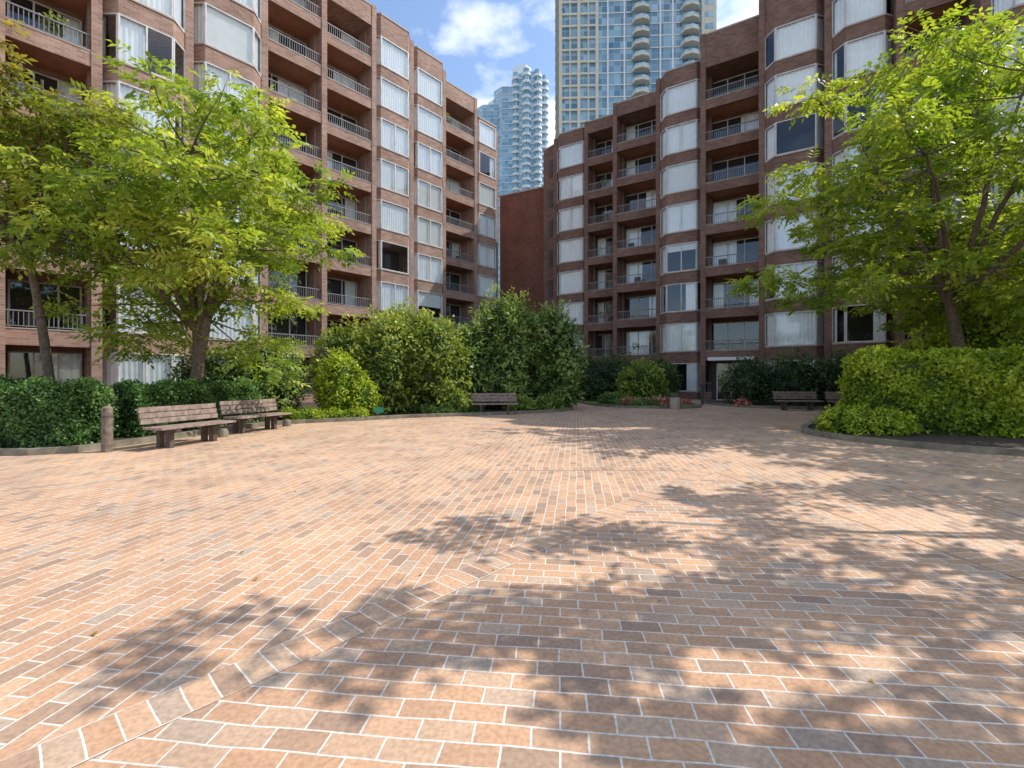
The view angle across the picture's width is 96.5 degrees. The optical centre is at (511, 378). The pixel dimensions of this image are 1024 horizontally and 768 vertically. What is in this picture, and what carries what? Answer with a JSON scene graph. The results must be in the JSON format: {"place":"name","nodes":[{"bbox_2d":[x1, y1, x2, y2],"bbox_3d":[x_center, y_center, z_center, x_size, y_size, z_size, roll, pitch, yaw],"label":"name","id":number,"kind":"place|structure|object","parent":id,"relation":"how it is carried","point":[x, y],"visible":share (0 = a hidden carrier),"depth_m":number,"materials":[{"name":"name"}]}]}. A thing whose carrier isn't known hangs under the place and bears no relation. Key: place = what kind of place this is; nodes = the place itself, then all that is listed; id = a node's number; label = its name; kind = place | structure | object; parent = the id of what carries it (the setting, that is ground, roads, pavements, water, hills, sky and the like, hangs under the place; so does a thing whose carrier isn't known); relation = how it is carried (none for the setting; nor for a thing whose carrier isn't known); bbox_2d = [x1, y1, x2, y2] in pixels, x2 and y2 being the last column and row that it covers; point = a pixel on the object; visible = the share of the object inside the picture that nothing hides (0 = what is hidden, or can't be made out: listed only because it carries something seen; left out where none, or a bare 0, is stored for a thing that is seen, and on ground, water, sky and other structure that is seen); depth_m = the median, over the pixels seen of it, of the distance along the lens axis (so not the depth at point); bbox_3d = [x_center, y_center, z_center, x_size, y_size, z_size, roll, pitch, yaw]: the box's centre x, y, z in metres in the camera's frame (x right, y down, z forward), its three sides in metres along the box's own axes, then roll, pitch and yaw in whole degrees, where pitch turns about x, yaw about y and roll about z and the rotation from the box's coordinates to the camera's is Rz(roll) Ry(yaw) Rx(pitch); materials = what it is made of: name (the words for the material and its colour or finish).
{"place":"outdoors","nodes":[
{"label":"outdoors","id":0,"kind":"place"},
{"bbox_2d":[26,144,459,345],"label":"balcony chairs","id":1,"kind":"object","parent":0,"point":[32,321],"visible":0.05,"depth_m":17.46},
{"bbox_2d":[0,393,1023,767],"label":"brick plaza","id":2,"kind":"structure","parent":0,"point":[774,631],"depth_m":2.94,"materials":[{"name":"orange brick"}]},
{"bbox_2d":[101,406,113,452],"bbox_3d":[-7.750,0.960,8.750,0.181,0.880,0.186,0,0,0],"label":"wooden bollard","id":3,"kind":"object","parent":2,"relation":"on","point":[107,415],"visible":1,"depth_m":8.69,"materials":[{"name":"brown wood"}]},
{"bbox_2d":[137,403,235,447],"bbox_3d":[-6.885,0.985,9.762,0.670,0.830,1.750,0,0,13],"label":"park bench","id":4,"kind":"object","parent":2,"relation":"on","point":[165,436],"visible":1,"depth_m":9.58,"materials":[{"name":"brown wood"}]},
{"bbox_2d":[218,428,228,437],"bbox_3d":[-6.950,1.300,11.000,0.228,0.200,0.240,0,0,0],"label":"concrete footing","id":5,"kind":"object","parent":2,"relation":"on","point":[223,432],"visible":1,"depth_m":10.92,"materials":[{"name":"beige concrete"}]},
{"bbox_2d":[0,0,497,410],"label":"brick walls","id":6,"kind":"structure","parent":2,"relation":"on","point":[362,21],"depth_m":27.77,"materials":[{"name":"brown brick"}]},
{"bbox_2d":[5,0,470,332],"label":"balcony soffits","id":7,"kind":"object","parent":6,"relation":"attached to","point":[290,23],"visible":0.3,"depth_m":27.04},
{"bbox_2d":[5,0,473,393],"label":"balcony railings","id":8,"kind":"object","parent":6,"relation":"attached to","point":[447,183],"visible":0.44,"depth_m":27.99,"materials":[{"name":"black metal"}]},
{"bbox_2d":[10,0,485,393],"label":"dark rooms","id":9,"kind":"object","parent":6,"relation":"attached to","point":[21,365],"visible":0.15,"depth_m":26.33,"materials":[{"name":"black"}]},
{"bbox_2d":[5,0,495,400],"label":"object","id":10,"kind":"structure","parent":6,"relation":"attached to","point":[159,12],"depth_m":29.03,"materials":[{"name":"beige concrete"}]},
{"bbox_2d":[8,0,495,394],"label":"window frames","id":11,"kind":"structure","parent":6,"relation":"attached to","point":[174,41],"depth_m":27.75,"materials":[{"name":"metal"}]},
{"bbox_2d":[10,0,493,396],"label":"white curtains","id":12,"kind":"object","parent":6,"relation":"attached to","point":[394,98],"visible":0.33,"depth_m":27.51,"materials":[{"name":"white fabric"}]},
{"bbox_2d":[102,6,493,308],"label":"cream blinds","id":13,"kind":"object","parent":6,"relation":"attached to","point":[225,33],"visible":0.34,"depth_m":31.03,"materials":[{"name":"white fabric"}]},
{"bbox_2d":[38,9,923,349],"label":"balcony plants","id":14,"kind":"object","parent":6,"relation":"attached to","point":[52,29],"visible":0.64,"depth_m":17.57,"materials":[{"name":"green plant"}]},
{"bbox_2d":[219,399,291,433],"bbox_3d":[-6.830,0.985,12.235,0.670,0.830,1.750,0,0,17],"label":"park bench","id":15,"kind":"object","parent":2,"relation":"on","point":[239,425],"visible":0.98,"depth_m":12.11,"materials":[{"name":"brown wood"}]},
{"bbox_2d":[282,419,290,426],"bbox_3d":[-6.650,1.300,13.500,0.228,0.200,0.240,0,0,0],"label":"concrete footing","id":16,"kind":"object","parent":2,"relation":"on","point":[286,422],"visible":1,"depth_m":13.41,"materials":[{"name":"grey concrete"}]},
{"bbox_2d":[0,397,572,455],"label":"planting bed","id":17,"kind":"object","parent":2,"relation":"on","point":[29,451],"visible":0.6,"depth_m":13.10,"materials":[{"name":"brown soil"}]},
{"bbox_2d":[0,374,118,447],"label":"clipped hedge","id":18,"kind":"object","parent":17,"relation":"on","point":[39,412],"visible":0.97,"depth_m":8.78,"materials":[{"name":"green plant"}]},
{"bbox_2d":[0,7,169,379],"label":"honey locust tree","id":19,"kind":"object","parent":17,"relation":"in","point":[9,106],"visible":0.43,"depth_m":10.61,"materials":[{"name":"green plant"}]},
{"bbox_2d":[0,39,365,392],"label":"locust tree","id":20,"kind":"object","parent":17,"relation":"on","point":[207,204],"visible":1,"depth_m":10.87,"materials":[{"name":"green plant"}]},
{"bbox_2d":[110,375,275,437],"bbox_3d":[-8.554,0.641,12.605,1.336,1.494,4.994,0,0,8],"label":"clipped hedge","id":21,"kind":"object","parent":17,"relation":"on","point":[133,396],"visible":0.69,"depth_m":11.36,"materials":[{"name":"green plant"}]},
{"bbox_2d":[163,331,314,419],"bbox_3d":[-8.887,-0.069,15.075,4.413,3.090,2.571,0,0,-26],"label":"laurel bush","id":22,"kind":"object","parent":17,"relation":"on","point":[283,394],"visible":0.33,"depth_m":14.78,"materials":[{"name":"green plant"}]},
{"bbox_2d":[281,405,368,419],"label":"ground cover","id":23,"kind":"object","parent":17,"relation":"on","point":[320,413],"visible":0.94,"depth_m":14.91,"materials":[{"name":"green plant"}]},
{"bbox_2d":[302,311,370,407],"bbox_3d":[-6.714,-0.594,18.569,3.417,4.251,2.641,0,0,0],"label":"laurel bush","id":24,"kind":"object","parent":17,"relation":"on","point":[337,342],"visible":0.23,"depth_m":18.05,"materials":[{"name":"green plant"}]},
{"bbox_2d":[309,346,383,415],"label":"laurel bush","id":25,"kind":"object","parent":17,"relation":"on","point":[341,386],"visible":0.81,"depth_m":15.59,"materials":[{"name":"green plant"}]},
{"bbox_2d":[375,407,383,415],"bbox_3d":[-4.603,1.190,15.835,0.300,0.420,0.040,0,0,-6],"label":"garden sign","id":26,"kind":"object","parent":17,"relation":"in","point":[379,410],"visible":0.82,"depth_m":15.82,"materials":[{"name":"metal"}]},
{"bbox_2d":[340,296,435,414],"bbox_3d":[-4.671,-0.853,18.064,4.184,4.843,3.288,0,0,-44],"label":"rhododendron bush","id":27,"kind":"object","parent":17,"relation":"on","point":[380,357],"visible":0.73,"depth_m":17.09,"materials":[{"name":"green plant"}]},
{"bbox_2d":[398,307,473,412],"bbox_3d":[-3.210,-0.664,18.351,3.107,4.467,3.017,0,0,-26],"label":"rhododendron bush","id":28,"kind":"object","parent":17,"relation":"on","point":[440,364],"visible":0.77,"depth_m":17.62,"materials":[{"name":"green plant"}]},
{"bbox_2d":[419,402,485,413],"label":"ground cover","id":29,"kind":"object","parent":17,"relation":"on","point":[426,408],"visible":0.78,"depth_m":17.32,"materials":[{"name":"green plant"}]},
{"bbox_2d":[448,314,496,409],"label":"rhododendron bush","id":30,"kind":"object","parent":17,"relation":"on","point":[471,369],"visible":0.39,"depth_m":18.99,"materials":[{"name":"green plant"}]},
{"bbox_2d":[438,386,566,412],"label":"ground cover","id":31,"kind":"object","parent":17,"relation":"on","point":[460,400],"visible":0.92,"depth_m":18.97,"materials":[{"name":"green plant"}]},
{"bbox_2d":[465,283,553,409],"bbox_3d":[-0.362,-1.318,20.555,4.519,5.950,4.066,0,0,0],"label":"rhododendron bush","id":32,"kind":"object","parent":17,"relation":"on","point":[507,336],"visible":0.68,"depth_m":19.64,"materials":[{"name":"green plant"}]},
{"bbox_2d":[521,298,590,408],"bbox_3d":[1.835,-1.137,21.346,3.615,5.514,3.823,0,0,0],"label":"rhododendron bush","id":33,"kind":"object","parent":17,"relation":"on","point":[563,353],"visible":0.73,"depth_m":20.60,"materials":[{"name":"green plant"}]},
{"bbox_2d":[471,393,517,414],"bbox_3d":[-0.687,0.985,17.943,1.800,0.830,0.670,0,0,-7],"label":"park bench","id":34,"kind":"object","parent":2,"relation":"on","point":[480,398],"visible":0.96,"depth_m":18.11,"materials":[{"name":"brown wood"}]},
{"bbox_2d":[0,467,1023,767],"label":"paving border","id":35,"kind":"object","parent":2,"relation":"on","point":[70,749],"visible":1,"depth_m":2.49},
{"bbox_2d":[12,418,1012,681],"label":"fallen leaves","id":36,"kind":"object","parent":2,"relation":"on","point":[660,600],"visible":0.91,"depth_m":4.55,"materials":[{"name":"brown plant"}]},
{"bbox_2d":[577,399,701,408],"bbox_3d":[6.737,1.340,26.000,5.600,0.120,9.250,0,0,0],"label":"planting bed","id":37,"kind":"object","parent":2,"relation":"on","point":[682,406],"visible":0.5,"depth_m":22.06,"materials":[{"name":"brown soil"}]},
{"bbox_2d":[572,349,638,400],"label":"dark shrub","id":38,"kind":"object","parent":37,"relation":"on","point":[601,376],"visible":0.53,"depth_m":27.54,"materials":[{"name":"green plant"}]},
{"bbox_2d":[614,357,668,398],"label":"pale shrub","id":39,"kind":"object","parent":37,"relation":"on","point":[641,381],"visible":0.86,"depth_m":24.01,"materials":[{"name":"green plant"}]},
{"bbox_2d":[596,389,692,405],"bbox_3d":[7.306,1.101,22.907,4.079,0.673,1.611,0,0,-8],"label":"flower bed","id":40,"kind":"object","parent":37,"relation":"on","point":[688,401],"visible":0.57,"depth_m":22.65,"materials":[{"name":"red plant"}]},
{"bbox_2d":[641,351,683,392],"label":"dark shrub","id":41,"kind":"object","parent":37,"relation":"on","point":[671,376],"visible":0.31,"depth_m":26.56,"materials":[{"name":"green plant"}]},
{"bbox_2d":[669,394,680,409],"bbox_3d":[7.450,1.050,20.900,0.512,0.700,0.520,0,0,0],"label":"litter bin","id":42,"kind":"object","parent":2,"relation":"on","point":[674,401],"visible":0.99,"depth_m":20.71,"materials":[{"name":"metal"}]},
{"bbox_2d":[700,383,704,404],"bbox_3d":[10.200,0.810,24.500,0.270,1.180,0.270,0,0,0],"label":"bollard light","id":43,"kind":"object","parent":2,"relation":"on","point":[702,386],"visible":0.98,"depth_m":24.45,"materials":[{"name":"metal"}]},
{"bbox_2d":[704,400,833,409],"bbox_3d":[15.022,1.340,22.116,5.462,0.120,12.595,0,0,-45],"label":"planting bed","id":44,"kind":"object","parent":2,"relation":"on","point":[819,406],"visible":0.35,"depth_m":22.58,"materials":[{"name":"brown soil"}]},
{"bbox_2d":[733,397,752,405],"bbox_3d":[11.397,1.156,22.593,0.925,0.516,0.882,0,0,0],"label":"flower bed","id":45,"kind":"object","parent":44,"relation":"on","point":[737,403],"visible":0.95,"depth_m":22.52,"materials":[{"name":"red plant"}]},
{"bbox_2d":[718,345,863,405],"bbox_3d":[14.661,-0.065,23.430,7.630,3.230,3.410,0,0,18],"label":"evergreen shrub","id":46,"kind":"object","parent":44,"relation":"on","point":[754,384],"visible":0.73,"depth_m":23.12,"materials":[{"name":"green plant"}]},
{"bbox_2d":[850,179,1023,341],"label":"maple tree","id":47,"kind":"object","parent":44,"relation":"on","point":[886,308],"visible":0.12,"depth_m":16.98,"materials":[{"name":"green plant"}]},
{"bbox_2d":[544,0,1023,402],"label":"brick walls","id":48,"kind":"structure","parent":2,"relation":"on","point":[733,51],"depth_m":30.18,"materials":[{"name":"brown brick"}]},
{"bbox_2d":[549,160,551,310],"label":"stair windows","id":49,"kind":"structure","parent":48,"relation":"attached to","point":[550,230],"depth_m":42.03,"materials":[{"name":"glass"}]},
{"bbox_2d":[708,356,754,360],"bbox_3d":[13.859,-1.250,28.863,2.600,0.200,1.550,0,0,31],"label":"entrance canopy","id":50,"kind":"object","parent":48,"relation":"attached to","point":[721,358],"visible":0.86,"depth_m":28.48,"materials":[{"name":"white metal"}]},
{"bbox_2d":[590,0,967,330],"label":"balcony soffits","id":51,"kind":"object","parent":48,"relation":"attached to","point":[742,105],"visible":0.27,"depth_m":30.58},
{"bbox_2d":[588,0,971,391],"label":"balcony railings","id":52,"kind":"object","parent":48,"relation":"attached to","point":[706,224],"visible":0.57,"depth_m":34.26,"materials":[{"name":"black metal"}]},
{"bbox_2d":[543,0,1023,392],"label":"window sills","id":53,"kind":"structure","parent":48,"relation":"attached to","point":[1010,9],"depth_m":29.73,"materials":[{"name":"concrete"}]},
{"bbox_2d":[557,0,1023,399],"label":"window frames","id":54,"kind":"structure","parent":48,"relation":"attached to","point":[1014,3],"depth_m":30.33,"materials":[{"name":"white metal"}]},
{"bbox_2d":[561,0,1023,390],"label":"white curtains","id":55,"kind":"object","parent":48,"relation":"attached to","point":[795,327],"visible":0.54,"depth_m":27.07,"materials":[{"name":"white fabric"}]},
{"bbox_2d":[598,0,1021,399],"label":"dark rooms","id":56,"kind":"object","parent":48,"relation":"attached to","point":[859,328],"visible":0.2,"depth_m":30.87,"materials":[{"name":"black"}]},
{"bbox_2d":[598,0,1023,365],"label":"cream blinds","id":57,"kind":"object","parent":48,"relation":"attached to","point":[681,177],"visible":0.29,"depth_m":31.43,"materials":[{"name":"white fabric"}]},
{"bbox_2d":[773,391,823,410],"bbox_3d":[12.659,0.985,20.262,1.850,0.830,0.670,0,0,5],"label":"park bench","id":58,"kind":"object","parent":2,"relation":"on","point":[810,403],"visible":0.98,"depth_m":20.44,"materials":[{"name":"brown wood"}]},
{"bbox_2d":[825,392,841,406],"bbox_3d":[14.517,0.985,19.718,1.600,0.830,0.670,0,0,9],"label":"park bench","id":59,"kind":"object","parent":2,"relation":"on","point":[833,396],"visible":0.3,"depth_m":20.00,"materials":[{"name":"brown wood"}]},
{"bbox_2d":[801,420,1023,455],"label":"planting bed","id":60,"kind":"object","parent":2,"relation":"on","point":[999,445],"visible":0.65,"depth_m":9.68,"materials":[{"name":"brown soil"}]},
{"bbox_2d":[810,403,923,435],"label":"shrub","id":61,"kind":"object","parent":60,"relation":"on","point":[840,419],"visible":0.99,"depth_m":10.85,"materials":[{"name":"green plant"}]},
{"bbox_2d":[724,0,1023,349],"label":"maple tree","id":62,"kind":"object","parent":60,"relation":"on","point":[965,283],"visible":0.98,"depth_m":13.24,"materials":[{"name":"green plant"}]},
{"bbox_2d":[834,340,1023,438],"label":"lime hedge","id":63,"kind":"object","parent":60,"relation":"on","point":[961,391],"visible":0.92,"depth_m":10.88,"materials":[{"name":"green plant"}]},
{"bbox_2d":[890,279,1023,353],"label":"yellow green shrub","id":64,"kind":"object","parent":60,"relation":"on","point":[983,338],"visible":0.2,"depth_m":14.59,"materials":[{"name":"green plant"}]},
{"bbox_2d":[1000,206,1023,228],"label":"maple tree","id":65,"kind":"object","parent":60,"relation":"on","point":[1016,216],"visible":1,"depth_m":10.13,"materials":[{"name":"green plant"}]},
{"bbox_2d":[477,65,548,301],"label":"distant apartment tower","id":66,"kind":"structure","parent":0,"point":[516,113],"depth_m":179.09,"materials":[{"name":"blue glass"}]},
{"bbox_2d":[500,188,543,392],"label":"brick walls","id":67,"kind":"structure","parent":0,"point":[522,241],"depth_m":46.22,"materials":[{"name":"brown brick"}]},
{"bbox_2d":[499,186,543,196],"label":"parapet cap","id":68,"kind":"object","parent":67,"relation":"on","point":[521,191],"visible":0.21,"depth_m":46.26,"materials":[{"name":"concrete"}]},
{"bbox_2d":[367,0,758,145],"label":"sky","id":69,"kind":"structure","parent":0,"point":[479,44],"materials":[{"name":"blue"}]},
{"bbox_2d":[555,0,716,138],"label":"glass apartment tower","id":70,"kind":"structure","parent":0,"point":[608,53],"depth_m":108.62,"materials":[{"name":"blue glass"}]},
{"bbox_2d":[705,0,713,28],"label":"punched windows","id":71,"kind":"structure","parent":70,"relation":"in","point":[707,2],"depth_m":106.92,"materials":[{"name":"blue glass"}]},
{"bbox_2d":[612,214,748,282],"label":"balcony chairs","id":72,"kind":"object","parent":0,"point":[723,261],"visible":0.03,"depth_m":30.63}
]}

